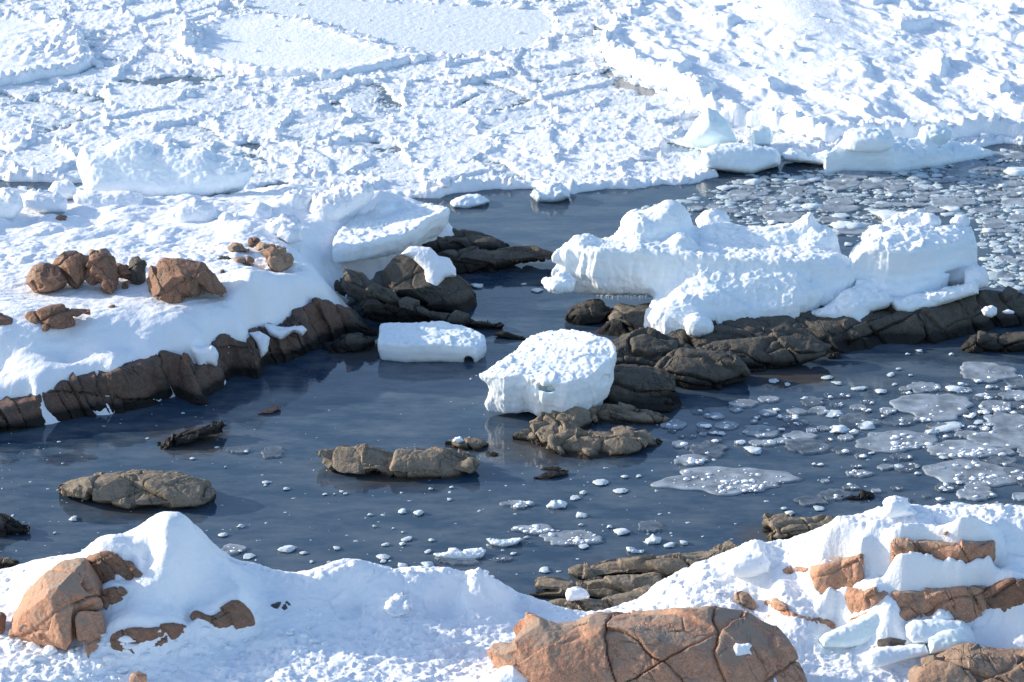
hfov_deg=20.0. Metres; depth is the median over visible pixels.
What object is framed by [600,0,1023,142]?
ice floe
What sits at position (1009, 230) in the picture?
ice plate
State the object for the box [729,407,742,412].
ice plate
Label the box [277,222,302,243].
ice block
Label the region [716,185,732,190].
ice chunk
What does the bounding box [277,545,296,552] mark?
ice chunk
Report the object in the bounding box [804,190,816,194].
ice plate
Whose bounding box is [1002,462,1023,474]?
ice plate
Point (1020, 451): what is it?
ice plate
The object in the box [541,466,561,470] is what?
rock
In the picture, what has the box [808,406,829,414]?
ice plate
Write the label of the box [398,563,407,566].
ice chunk
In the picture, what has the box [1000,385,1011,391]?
ice plate
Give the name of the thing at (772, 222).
ice chunk
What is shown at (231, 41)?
ice floe
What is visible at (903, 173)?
ice chunk
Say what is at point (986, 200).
ice plate
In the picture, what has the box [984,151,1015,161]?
ice plate
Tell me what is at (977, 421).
ice chunk
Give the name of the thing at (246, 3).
ice lump
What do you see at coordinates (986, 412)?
ice plate
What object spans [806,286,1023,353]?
rock
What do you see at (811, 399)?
ice plate
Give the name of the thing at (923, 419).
ice plate
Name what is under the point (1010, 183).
ice plate
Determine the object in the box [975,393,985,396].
ice chunk
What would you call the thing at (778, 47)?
ice lump
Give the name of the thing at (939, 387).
ice plate
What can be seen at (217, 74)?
ice lump
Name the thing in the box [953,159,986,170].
ice plate
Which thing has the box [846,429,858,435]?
ice plate
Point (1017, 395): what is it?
ice plate
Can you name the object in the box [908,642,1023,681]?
boulder
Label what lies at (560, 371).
iceberg
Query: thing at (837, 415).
ice plate
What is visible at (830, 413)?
ice chunk
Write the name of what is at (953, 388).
ice chunk
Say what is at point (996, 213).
ice plate
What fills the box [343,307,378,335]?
rock
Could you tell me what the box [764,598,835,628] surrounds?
rock
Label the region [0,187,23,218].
ice block
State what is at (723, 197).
ice chunk
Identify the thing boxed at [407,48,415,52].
ice lump
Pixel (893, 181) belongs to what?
ice plate
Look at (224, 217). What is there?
ice block
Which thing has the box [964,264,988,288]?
ice block
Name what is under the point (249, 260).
rock
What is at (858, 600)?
rock
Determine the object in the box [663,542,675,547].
ice chunk
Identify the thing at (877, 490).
ice plate
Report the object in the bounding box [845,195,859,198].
ice plate
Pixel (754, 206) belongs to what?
ice plate
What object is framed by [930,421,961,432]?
ice chunk
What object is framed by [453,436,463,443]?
ice lump
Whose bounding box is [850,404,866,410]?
ice plate
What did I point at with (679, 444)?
ice plate
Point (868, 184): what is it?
ice plate
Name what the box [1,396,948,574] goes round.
brash ice
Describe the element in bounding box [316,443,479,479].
rock
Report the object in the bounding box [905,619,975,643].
ice block
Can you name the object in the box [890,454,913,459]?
ice plate
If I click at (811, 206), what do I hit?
ice chunk
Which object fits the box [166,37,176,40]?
ice lump
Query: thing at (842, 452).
ice plate
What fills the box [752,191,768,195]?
ice plate
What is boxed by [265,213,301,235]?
ice block
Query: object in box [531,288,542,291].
ice chunk
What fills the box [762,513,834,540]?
rock
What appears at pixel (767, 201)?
ice plate
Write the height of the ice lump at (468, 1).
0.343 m
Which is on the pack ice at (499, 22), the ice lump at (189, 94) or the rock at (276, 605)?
the ice lump at (189, 94)
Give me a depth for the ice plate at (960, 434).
67.11 m
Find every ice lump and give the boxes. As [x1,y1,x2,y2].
[3,111,11,115]
[16,129,26,133]
[17,142,26,147]
[26,2,39,9]
[68,147,79,153]
[83,31,89,36]
[91,58,103,65]
[93,51,102,57]
[96,33,107,39]
[96,63,104,69]
[102,50,117,59]
[109,65,122,71]
[117,55,124,60]
[138,23,147,27]
[158,84,168,88]
[159,133,172,143]
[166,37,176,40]
[169,50,178,55]
[185,91,196,97]
[213,72,221,75]
[216,10,225,15]
[240,0,252,6]
[250,73,260,77]
[269,126,282,134]
[302,75,313,80]
[308,87,321,91]
[310,18,317,23]
[391,117,397,121]
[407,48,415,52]
[410,56,419,64]
[412,75,423,80]
[436,51,447,57]
[436,175,449,186]
[439,80,448,83]
[446,68,453,73]
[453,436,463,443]
[462,123,474,128]
[464,0,475,3]
[473,50,485,55]
[495,136,504,140]
[514,1,525,7]
[554,149,563,153]
[562,36,573,40]
[565,586,589,600]
[569,21,577,26]
[592,2,600,6]
[593,30,602,35]
[630,153,649,161]
[641,16,651,19]
[647,58,656,66]
[658,85,666,89]
[660,31,672,37]
[732,58,742,65]
[775,44,782,49]
[784,41,802,51]
[802,34,810,39]
[836,43,847,48]
[898,84,905,88]
[910,88,920,93]
[916,2,924,9]
[979,133,988,137]
[981,305,996,317]
[982,90,993,97]
[1003,3,1017,11]
[1003,309,1013,313]
[1005,61,1014,68]
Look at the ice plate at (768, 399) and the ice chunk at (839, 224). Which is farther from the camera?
the ice chunk at (839, 224)
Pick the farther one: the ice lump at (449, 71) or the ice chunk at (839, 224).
the ice lump at (449, 71)
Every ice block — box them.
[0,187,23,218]
[22,188,66,212]
[48,179,75,199]
[73,190,143,206]
[167,197,217,222]
[218,212,238,222]
[250,202,271,217]
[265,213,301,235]
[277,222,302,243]
[282,189,311,209]
[308,179,373,221]
[530,183,569,202]
[701,142,780,172]
[726,552,770,577]
[751,125,772,144]
[781,148,829,165]
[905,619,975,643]
[927,629,972,654]
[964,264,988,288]
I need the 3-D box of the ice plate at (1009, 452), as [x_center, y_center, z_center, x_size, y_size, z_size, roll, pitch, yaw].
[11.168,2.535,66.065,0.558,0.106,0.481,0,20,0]
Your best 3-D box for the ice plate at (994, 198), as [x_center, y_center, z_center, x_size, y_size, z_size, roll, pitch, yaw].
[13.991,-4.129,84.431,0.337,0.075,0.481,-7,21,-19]
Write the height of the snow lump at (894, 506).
0.549 m
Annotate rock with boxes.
[0,313,12,325]
[0,350,207,432]
[0,513,30,536]
[0,557,18,568]
[0,612,6,633]
[24,303,90,328]
[58,469,215,509]
[86,551,142,583]
[99,586,127,609]
[110,622,185,653]
[128,256,146,284]
[157,419,226,448]
[190,333,258,403]
[190,600,254,629]
[219,256,231,259]
[234,256,254,266]
[246,297,359,376]
[258,405,280,413]
[271,601,290,609]
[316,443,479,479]
[322,333,374,353]
[334,278,386,303]
[342,268,503,328]
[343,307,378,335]
[359,299,434,322]
[382,246,476,312]
[422,228,509,253]
[437,245,553,273]
[445,437,488,451]
[485,451,498,456]
[494,331,525,339]
[512,406,647,459]
[529,572,661,598]
[534,469,568,478]
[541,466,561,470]
[548,584,651,611]
[565,298,612,325]
[568,540,740,579]
[589,402,670,424]
[595,302,853,412]
[606,303,635,322]
[634,430,662,446]
[734,591,756,609]
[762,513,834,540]
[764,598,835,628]
[782,565,808,573]
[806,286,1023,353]
[810,553,863,594]
[824,587,888,620]
[840,489,874,499]
[877,637,905,646]
[890,538,995,563]
[891,585,986,622]
[983,578,1023,611]
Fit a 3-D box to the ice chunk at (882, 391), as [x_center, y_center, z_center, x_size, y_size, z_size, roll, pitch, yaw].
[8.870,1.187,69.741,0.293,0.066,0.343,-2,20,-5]
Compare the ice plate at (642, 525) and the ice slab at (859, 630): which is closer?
the ice slab at (859, 630)
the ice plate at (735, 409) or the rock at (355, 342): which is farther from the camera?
the rock at (355, 342)
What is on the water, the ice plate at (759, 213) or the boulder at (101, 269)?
the ice plate at (759, 213)
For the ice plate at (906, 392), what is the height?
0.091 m
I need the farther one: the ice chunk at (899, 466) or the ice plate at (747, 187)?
the ice plate at (747, 187)
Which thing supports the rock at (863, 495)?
on the water
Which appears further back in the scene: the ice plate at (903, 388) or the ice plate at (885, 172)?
the ice plate at (885, 172)
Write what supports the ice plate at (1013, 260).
on the water
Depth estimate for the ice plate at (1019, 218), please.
82.58 m
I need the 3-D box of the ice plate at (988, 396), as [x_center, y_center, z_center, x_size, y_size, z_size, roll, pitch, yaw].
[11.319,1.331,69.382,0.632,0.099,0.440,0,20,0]
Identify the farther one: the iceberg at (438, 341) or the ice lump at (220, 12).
the ice lump at (220, 12)
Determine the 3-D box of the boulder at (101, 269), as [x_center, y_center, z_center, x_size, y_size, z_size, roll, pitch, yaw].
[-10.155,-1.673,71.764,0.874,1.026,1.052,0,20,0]
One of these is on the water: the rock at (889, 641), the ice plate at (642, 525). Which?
the ice plate at (642, 525)
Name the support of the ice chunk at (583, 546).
on the water
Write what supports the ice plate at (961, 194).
on the water
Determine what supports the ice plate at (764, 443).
on the water
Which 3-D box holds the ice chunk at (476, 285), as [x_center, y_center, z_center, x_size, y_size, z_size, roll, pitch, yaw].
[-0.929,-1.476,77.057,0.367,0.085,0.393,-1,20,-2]
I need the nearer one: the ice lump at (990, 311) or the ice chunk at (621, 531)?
the ice chunk at (621, 531)
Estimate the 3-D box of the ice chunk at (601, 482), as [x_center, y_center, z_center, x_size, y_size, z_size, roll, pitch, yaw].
[1.965,3.129,64.408,0.365,0.052,0.330,1,20,3]
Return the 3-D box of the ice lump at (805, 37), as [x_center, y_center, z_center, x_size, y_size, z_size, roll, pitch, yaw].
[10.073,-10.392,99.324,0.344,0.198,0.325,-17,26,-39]
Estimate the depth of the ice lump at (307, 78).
96.71 m
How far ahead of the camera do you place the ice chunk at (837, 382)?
70.20 m
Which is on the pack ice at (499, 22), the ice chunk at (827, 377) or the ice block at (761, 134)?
the ice block at (761, 134)
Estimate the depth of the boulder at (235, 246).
74.27 m
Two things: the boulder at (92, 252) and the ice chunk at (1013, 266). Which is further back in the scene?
the ice chunk at (1013, 266)
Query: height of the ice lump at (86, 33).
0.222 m
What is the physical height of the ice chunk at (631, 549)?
0.213 m
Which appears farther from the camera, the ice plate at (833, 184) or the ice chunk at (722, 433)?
the ice plate at (833, 184)
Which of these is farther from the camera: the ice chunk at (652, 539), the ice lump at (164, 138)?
the ice lump at (164, 138)
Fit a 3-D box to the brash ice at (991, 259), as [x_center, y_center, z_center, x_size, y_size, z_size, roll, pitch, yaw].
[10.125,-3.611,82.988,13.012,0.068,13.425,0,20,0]
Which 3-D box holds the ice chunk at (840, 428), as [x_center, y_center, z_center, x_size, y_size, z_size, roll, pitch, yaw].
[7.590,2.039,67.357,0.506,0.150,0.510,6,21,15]
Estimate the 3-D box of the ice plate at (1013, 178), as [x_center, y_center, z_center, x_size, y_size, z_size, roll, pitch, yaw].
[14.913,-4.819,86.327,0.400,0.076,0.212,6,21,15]
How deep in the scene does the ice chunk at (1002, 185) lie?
85.45 m
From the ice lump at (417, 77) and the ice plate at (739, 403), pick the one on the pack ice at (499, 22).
the ice lump at (417, 77)
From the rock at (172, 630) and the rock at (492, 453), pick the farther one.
the rock at (492, 453)
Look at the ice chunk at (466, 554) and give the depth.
60.58 m
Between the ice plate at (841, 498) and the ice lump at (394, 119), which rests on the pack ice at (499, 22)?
the ice lump at (394, 119)
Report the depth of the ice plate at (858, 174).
86.62 m
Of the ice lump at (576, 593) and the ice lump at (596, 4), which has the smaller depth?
the ice lump at (576, 593)
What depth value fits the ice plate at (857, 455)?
65.81 m
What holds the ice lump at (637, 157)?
on the pack ice at (499, 22)
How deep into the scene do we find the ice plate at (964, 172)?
86.72 m
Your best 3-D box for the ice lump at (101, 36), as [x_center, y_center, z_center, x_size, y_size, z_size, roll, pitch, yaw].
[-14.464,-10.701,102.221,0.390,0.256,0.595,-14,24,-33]
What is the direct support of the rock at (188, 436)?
on the water
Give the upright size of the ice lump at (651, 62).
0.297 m
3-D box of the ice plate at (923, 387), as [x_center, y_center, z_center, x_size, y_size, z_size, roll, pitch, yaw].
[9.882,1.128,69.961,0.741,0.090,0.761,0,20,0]
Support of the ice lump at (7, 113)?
on the pack ice at (499, 22)
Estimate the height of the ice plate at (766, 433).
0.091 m
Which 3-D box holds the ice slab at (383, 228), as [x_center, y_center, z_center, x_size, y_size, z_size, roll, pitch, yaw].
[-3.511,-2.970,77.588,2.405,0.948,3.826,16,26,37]
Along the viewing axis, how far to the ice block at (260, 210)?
77.57 m
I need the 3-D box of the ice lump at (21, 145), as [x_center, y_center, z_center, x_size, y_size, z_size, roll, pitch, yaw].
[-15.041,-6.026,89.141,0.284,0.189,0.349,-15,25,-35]
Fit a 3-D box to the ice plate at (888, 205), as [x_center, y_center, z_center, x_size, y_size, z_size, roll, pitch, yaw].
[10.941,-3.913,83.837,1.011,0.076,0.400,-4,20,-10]
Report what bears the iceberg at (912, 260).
on the rock at (953, 320)
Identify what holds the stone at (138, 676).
on the snow ground at (185, 565)
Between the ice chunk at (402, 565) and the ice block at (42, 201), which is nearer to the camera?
the ice chunk at (402, 565)
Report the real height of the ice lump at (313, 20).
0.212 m
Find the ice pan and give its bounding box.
[450,194,488,207]
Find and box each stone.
[42,324,49,331]
[55,215,66,220]
[122,283,128,288]
[129,671,146,681]
[247,237,260,247]
[825,352,842,358]
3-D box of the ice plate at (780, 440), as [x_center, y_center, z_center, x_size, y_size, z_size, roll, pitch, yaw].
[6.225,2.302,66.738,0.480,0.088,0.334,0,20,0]
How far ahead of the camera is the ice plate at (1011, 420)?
67.94 m
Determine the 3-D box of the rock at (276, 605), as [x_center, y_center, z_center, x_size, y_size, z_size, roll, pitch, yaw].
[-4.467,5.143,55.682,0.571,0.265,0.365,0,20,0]
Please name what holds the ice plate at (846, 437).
on the water
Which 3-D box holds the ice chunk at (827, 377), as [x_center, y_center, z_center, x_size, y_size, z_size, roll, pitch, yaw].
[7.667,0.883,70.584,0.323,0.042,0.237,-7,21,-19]
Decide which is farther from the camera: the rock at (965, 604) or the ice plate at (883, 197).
the ice plate at (883, 197)
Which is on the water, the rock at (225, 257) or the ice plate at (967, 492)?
the ice plate at (967, 492)
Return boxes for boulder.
[8,557,105,657]
[26,263,67,292]
[52,250,88,287]
[84,252,119,294]
[88,248,111,258]
[116,263,130,280]
[146,257,226,303]
[227,242,249,251]
[255,242,293,272]
[486,605,806,681]
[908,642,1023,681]
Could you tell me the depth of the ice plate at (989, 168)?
87.21 m
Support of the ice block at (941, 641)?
on the snow ground at (185, 565)
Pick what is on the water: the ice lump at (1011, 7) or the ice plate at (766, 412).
the ice plate at (766, 412)
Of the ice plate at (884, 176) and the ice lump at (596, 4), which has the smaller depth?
the ice plate at (884, 176)
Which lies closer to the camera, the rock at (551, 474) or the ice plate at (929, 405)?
the rock at (551, 474)
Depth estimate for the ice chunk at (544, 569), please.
59.99 m
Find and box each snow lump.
[484,665,527,681]
[881,495,917,518]
[932,609,953,619]
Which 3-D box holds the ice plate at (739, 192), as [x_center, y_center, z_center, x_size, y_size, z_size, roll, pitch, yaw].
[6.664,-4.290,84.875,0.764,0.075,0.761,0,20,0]
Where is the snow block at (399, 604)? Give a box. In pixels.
[384,590,412,616]
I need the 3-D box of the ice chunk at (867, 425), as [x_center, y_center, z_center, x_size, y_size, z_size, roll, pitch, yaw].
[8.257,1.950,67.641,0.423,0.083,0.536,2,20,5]
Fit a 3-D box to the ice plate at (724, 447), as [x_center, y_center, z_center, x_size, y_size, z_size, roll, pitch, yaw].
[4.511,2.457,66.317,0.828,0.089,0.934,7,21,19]
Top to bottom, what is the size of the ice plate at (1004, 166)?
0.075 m
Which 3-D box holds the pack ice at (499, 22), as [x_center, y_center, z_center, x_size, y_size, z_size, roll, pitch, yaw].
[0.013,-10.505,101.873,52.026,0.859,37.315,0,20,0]
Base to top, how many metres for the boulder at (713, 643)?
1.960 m
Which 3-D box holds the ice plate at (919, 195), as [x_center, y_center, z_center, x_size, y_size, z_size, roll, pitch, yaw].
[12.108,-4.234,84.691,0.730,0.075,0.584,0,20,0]
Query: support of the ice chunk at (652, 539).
on the water
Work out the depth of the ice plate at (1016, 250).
79.84 m
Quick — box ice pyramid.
[683,107,736,147]
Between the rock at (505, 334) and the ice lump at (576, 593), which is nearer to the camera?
the ice lump at (576, 593)
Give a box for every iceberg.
[76,137,253,196]
[378,321,486,361]
[469,329,616,415]
[541,200,854,336]
[811,208,978,321]
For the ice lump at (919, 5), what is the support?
on the ice floe at (945, 61)
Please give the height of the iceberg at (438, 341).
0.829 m
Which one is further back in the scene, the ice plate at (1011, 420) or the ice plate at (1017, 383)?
the ice plate at (1017, 383)
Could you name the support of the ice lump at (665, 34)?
on the ice floe at (945, 61)
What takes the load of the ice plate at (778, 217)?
on the water
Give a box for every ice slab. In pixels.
[332,200,449,262]
[819,611,879,647]
[868,643,928,666]
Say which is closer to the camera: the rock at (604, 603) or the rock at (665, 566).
the rock at (604, 603)
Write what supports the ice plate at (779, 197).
on the water
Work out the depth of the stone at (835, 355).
71.93 m
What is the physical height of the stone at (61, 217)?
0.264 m
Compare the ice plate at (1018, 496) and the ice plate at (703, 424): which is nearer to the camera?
the ice plate at (1018, 496)
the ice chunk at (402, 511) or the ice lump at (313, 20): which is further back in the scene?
the ice lump at (313, 20)
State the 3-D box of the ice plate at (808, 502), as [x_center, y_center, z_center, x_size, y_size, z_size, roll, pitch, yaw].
[6.519,3.499,63.460,0.701,0.075,0.513,-5,20,-12]
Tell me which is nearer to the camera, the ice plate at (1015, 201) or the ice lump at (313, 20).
the ice plate at (1015, 201)
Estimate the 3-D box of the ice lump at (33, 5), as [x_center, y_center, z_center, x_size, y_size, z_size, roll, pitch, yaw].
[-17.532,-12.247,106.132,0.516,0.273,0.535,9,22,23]
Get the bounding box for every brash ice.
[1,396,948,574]
[639,149,1023,290]
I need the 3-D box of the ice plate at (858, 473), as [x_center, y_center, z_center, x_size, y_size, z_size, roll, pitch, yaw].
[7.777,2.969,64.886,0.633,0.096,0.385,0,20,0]
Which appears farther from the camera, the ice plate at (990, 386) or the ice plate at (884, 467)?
the ice plate at (990, 386)
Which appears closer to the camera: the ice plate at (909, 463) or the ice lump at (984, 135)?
the ice plate at (909, 463)
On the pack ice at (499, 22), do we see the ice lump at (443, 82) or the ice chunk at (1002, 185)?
the ice lump at (443, 82)
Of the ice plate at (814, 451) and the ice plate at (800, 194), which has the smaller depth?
the ice plate at (814, 451)
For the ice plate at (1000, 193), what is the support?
on the water
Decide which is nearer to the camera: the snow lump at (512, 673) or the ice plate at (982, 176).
the snow lump at (512, 673)
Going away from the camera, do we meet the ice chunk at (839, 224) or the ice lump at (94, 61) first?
the ice chunk at (839, 224)
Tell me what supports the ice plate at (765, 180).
on the water
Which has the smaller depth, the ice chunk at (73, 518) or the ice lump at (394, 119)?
the ice chunk at (73, 518)
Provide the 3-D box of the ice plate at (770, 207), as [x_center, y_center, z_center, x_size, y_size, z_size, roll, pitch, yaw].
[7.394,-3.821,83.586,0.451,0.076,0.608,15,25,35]
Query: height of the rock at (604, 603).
0.492 m
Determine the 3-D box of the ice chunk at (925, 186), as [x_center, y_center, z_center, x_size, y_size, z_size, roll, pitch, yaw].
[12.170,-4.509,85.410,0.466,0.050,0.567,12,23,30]
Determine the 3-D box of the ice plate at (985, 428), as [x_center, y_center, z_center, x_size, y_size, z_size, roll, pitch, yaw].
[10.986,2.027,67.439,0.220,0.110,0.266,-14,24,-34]
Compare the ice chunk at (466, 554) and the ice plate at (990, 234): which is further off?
the ice plate at (990, 234)
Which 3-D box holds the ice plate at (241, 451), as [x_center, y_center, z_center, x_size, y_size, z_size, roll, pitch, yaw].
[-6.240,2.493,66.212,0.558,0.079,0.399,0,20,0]
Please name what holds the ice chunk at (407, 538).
on the water
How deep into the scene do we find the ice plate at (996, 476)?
64.85 m
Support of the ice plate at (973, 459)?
on the water
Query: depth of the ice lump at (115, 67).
97.80 m
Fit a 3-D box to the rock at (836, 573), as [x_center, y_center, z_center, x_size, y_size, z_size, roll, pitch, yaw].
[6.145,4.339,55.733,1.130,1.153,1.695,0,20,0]
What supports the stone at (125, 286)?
on the snow ground at (136, 322)
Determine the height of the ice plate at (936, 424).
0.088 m
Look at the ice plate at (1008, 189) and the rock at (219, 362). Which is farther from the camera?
the ice plate at (1008, 189)
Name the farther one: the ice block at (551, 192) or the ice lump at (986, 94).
the ice lump at (986, 94)
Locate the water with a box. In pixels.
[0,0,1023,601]
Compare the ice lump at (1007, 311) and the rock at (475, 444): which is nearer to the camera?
the rock at (475, 444)
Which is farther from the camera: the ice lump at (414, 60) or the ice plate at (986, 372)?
the ice lump at (414, 60)
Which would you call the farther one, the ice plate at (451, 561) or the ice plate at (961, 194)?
the ice plate at (961, 194)
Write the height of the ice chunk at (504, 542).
0.214 m
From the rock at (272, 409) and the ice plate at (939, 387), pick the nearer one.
the rock at (272, 409)
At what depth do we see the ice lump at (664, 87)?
95.54 m
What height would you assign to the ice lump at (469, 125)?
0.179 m
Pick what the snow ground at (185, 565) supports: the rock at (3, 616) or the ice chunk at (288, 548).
the rock at (3, 616)
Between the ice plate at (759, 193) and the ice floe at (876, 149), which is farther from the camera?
the ice floe at (876, 149)
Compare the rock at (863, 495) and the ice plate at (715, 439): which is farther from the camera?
the ice plate at (715, 439)
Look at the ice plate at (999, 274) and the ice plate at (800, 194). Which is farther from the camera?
the ice plate at (800, 194)
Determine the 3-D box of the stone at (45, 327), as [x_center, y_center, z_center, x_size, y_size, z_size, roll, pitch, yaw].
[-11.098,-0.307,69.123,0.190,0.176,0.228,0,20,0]
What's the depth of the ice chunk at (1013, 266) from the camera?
78.52 m
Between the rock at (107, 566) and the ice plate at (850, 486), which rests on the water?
the ice plate at (850, 486)
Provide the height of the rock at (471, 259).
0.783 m
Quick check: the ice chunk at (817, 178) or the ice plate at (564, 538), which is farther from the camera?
the ice chunk at (817, 178)
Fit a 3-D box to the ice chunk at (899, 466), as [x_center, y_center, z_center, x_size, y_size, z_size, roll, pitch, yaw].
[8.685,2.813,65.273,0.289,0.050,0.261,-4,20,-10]
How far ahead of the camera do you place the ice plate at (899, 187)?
85.37 m
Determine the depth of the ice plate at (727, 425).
67.59 m
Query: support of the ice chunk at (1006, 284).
on the brash ice at (991, 259)
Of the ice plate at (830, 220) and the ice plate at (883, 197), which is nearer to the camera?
the ice plate at (830, 220)
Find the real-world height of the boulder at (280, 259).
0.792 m
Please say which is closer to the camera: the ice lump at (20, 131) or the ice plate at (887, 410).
the ice plate at (887, 410)
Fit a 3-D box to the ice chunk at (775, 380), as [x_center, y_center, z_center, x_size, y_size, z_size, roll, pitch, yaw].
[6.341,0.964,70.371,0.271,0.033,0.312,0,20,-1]
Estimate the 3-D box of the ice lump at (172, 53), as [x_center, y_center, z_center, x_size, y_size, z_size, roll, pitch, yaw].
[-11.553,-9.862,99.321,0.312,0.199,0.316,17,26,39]
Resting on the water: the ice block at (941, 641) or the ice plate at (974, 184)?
the ice plate at (974, 184)
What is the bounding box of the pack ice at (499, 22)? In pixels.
[0,0,1023,197]
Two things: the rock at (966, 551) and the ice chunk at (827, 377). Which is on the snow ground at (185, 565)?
the rock at (966, 551)
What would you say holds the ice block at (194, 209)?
on the snow ground at (136, 322)
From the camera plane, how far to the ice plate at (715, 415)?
68.17 m
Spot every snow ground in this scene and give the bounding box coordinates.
[0,182,453,424]
[0,503,1023,681]
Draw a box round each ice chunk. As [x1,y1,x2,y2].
[68,516,76,520]
[243,553,255,558]
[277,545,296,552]
[376,554,390,559]
[398,508,406,513]
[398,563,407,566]
[401,536,412,541]
[413,510,423,515]
[421,561,433,566]
[433,548,485,559]
[471,283,482,287]
[486,537,522,546]
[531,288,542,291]
[539,567,550,572]
[546,500,566,508]
[570,495,580,499]
[576,512,586,517]
[579,544,588,548]
[592,479,608,484]
[613,488,627,492]
[613,528,630,534]
[626,547,644,553]
[643,534,661,543]
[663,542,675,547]
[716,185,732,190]
[716,195,730,199]
[716,431,725,435]
[743,446,761,454]
[744,178,761,185]
[767,220,777,224]
[768,378,778,382]
[801,203,822,208]
[805,176,821,180]
[813,506,824,510]
[821,375,832,378]
[826,410,843,417]
[830,221,852,227]
[830,425,849,432]
[831,381,841,384]
[832,213,849,217]
[846,222,867,228]
[851,386,867,390]
[858,421,875,429]
[869,177,883,182]
[869,210,903,219]
[875,389,886,393]
[893,464,904,468]
[897,171,907,175]
[918,184,934,190]
[925,429,936,434]
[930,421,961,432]
[931,173,942,176]
[939,206,960,212]
[947,385,964,392]
[974,419,984,423]
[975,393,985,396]
[980,228,995,232]
[990,269,1002,272]
[996,184,1006,187]
[1000,281,1015,286]
[1004,167,1023,176]
[1007,264,1017,267]
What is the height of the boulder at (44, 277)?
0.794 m
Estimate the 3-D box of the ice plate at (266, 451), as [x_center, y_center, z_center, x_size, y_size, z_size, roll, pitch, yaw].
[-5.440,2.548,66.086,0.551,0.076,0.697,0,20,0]
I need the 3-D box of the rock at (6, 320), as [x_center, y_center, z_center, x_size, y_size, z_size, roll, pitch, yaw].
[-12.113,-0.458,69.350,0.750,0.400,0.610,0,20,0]
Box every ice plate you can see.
[222,544,246,554]
[231,446,249,453]
[261,446,282,458]
[434,556,480,565]
[493,556,512,561]
[499,500,534,508]
[511,524,554,534]
[539,530,602,545]
[638,520,661,532]
[651,466,801,495]
[660,419,686,429]
[672,440,688,447]
[674,454,708,465]
[687,205,703,210]
[689,440,728,457]
[696,422,711,427]
[703,412,724,419]
[705,437,720,443]
[706,204,720,209]
[707,431,717,433]
[715,421,738,429]
[719,208,738,213]
[727,189,752,196]
[728,195,746,201]
[729,399,758,407]
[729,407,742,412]
[734,440,745,444]
[741,185,754,189]
[743,195,757,199]
[744,425,779,437]
[748,204,760,207]
[748,439,776,446]
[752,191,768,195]
[756,212,767,215]
[758,178,770,184]
[758,396,779,402]
[759,204,776,211]
[759,409,776,415]
[761,189,771,192]
[763,195,792,200]
[763,200,778,204]
[763,212,802,222]
[770,181,780,184]
[774,437,792,443]
[781,418,808,425]
[783,415,800,421]
[783,431,817,440]
[784,186,809,192]
[785,437,830,454]
[786,407,807,415]
[790,191,806,196]
[794,495,827,506]
[796,181,807,185]
[798,199,808,202]
[800,396,824,405]
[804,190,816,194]
[806,427,817,432]
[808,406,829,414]
[817,425,829,430]
[818,216,847,223]
[819,203,860,212]
[821,479,829,482]
[823,198,854,204]
[823,489,851,500]
[824,177,861,190]
[826,194,841,198]
[831,446,850,454]
[834,413,842,417]
[835,226,868,234]
[838,170,872,178]
[838,434,853,440]
[839,413,877,427]
[842,483,860,490]
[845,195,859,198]
[845,469,873,477]
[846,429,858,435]
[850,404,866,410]
[851,464,861,468]
[854,453,866,458]
[855,430,937,452]
[859,180,888,189]
[861,408,871,412]
[868,198,877,201]
[869,171,890,173]
[871,488,880,492]
[873,173,895,179]
[874,202,906,207]
[877,195,891,198]
[877,464,893,470]
[879,407,896,414]
[884,184,908,191]
[888,179,910,184]
[889,394,973,421]
[890,415,918,425]
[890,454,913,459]
[895,194,906,197]
[895,462,918,469]
[899,386,910,390]
[901,391,910,394]
[906,202,927,206]
[906,381,937,393]
[909,186,925,190]
[911,197,927,202]
[914,416,930,422]
[915,192,939,197]
[922,459,1023,486]
[924,206,945,213]
[926,422,945,427]
[926,440,996,454]
[927,443,1006,458]
[929,465,945,468]
[930,197,963,207]
[932,179,944,182]
[935,386,949,391]
[935,483,953,491]
[936,497,945,501]
[943,176,959,181]
[946,168,971,177]
[952,192,975,197]
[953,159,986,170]
[953,198,976,205]
[954,430,978,437]
[956,484,997,500]
[957,386,972,393]
[958,382,968,386]
[960,362,1019,382]
[963,178,972,181]
[963,415,973,418]
[965,457,978,463]
[966,427,1023,449]
[968,182,979,185]
[973,206,996,212]
[973,393,997,398]
[976,175,990,178]
[979,400,1011,412]
[979,425,989,430]
[981,166,999,170]
[982,198,991,201]
[982,223,1006,229]
[982,410,991,413]
[983,218,1007,225]
[983,232,996,236]
[983,412,1023,429]
[983,422,993,426]
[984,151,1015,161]
[985,178,996,182]
[985,196,1000,200]
[985,384,999,388]
[986,171,997,174]
[986,456,1017,465]
[987,191,1010,196]
[990,212,1000,215]
[992,180,1022,187]
[993,229,1002,233]
[996,272,1013,276]
[996,448,1014,455]
[998,255,1013,260]
[998,390,1023,401]
[1000,163,1023,170]
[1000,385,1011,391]
[1001,198,1023,205]
[1001,228,1014,232]
[1002,187,1018,191]
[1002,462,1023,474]
[1004,152,1023,159]
[1007,214,1023,222]
[1007,258,1019,262]
[1007,377,1023,387]
[1008,177,1019,179]
[1011,189,1023,195]
[1011,402,1023,409]
[1012,248,1023,252]
[1012,492,1023,500]
[1017,448,1023,456]
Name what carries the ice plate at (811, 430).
on the water
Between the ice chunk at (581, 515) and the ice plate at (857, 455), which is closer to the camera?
the ice chunk at (581, 515)
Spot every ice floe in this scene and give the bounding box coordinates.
[0,10,94,85]
[177,11,426,80]
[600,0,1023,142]
[823,124,994,173]

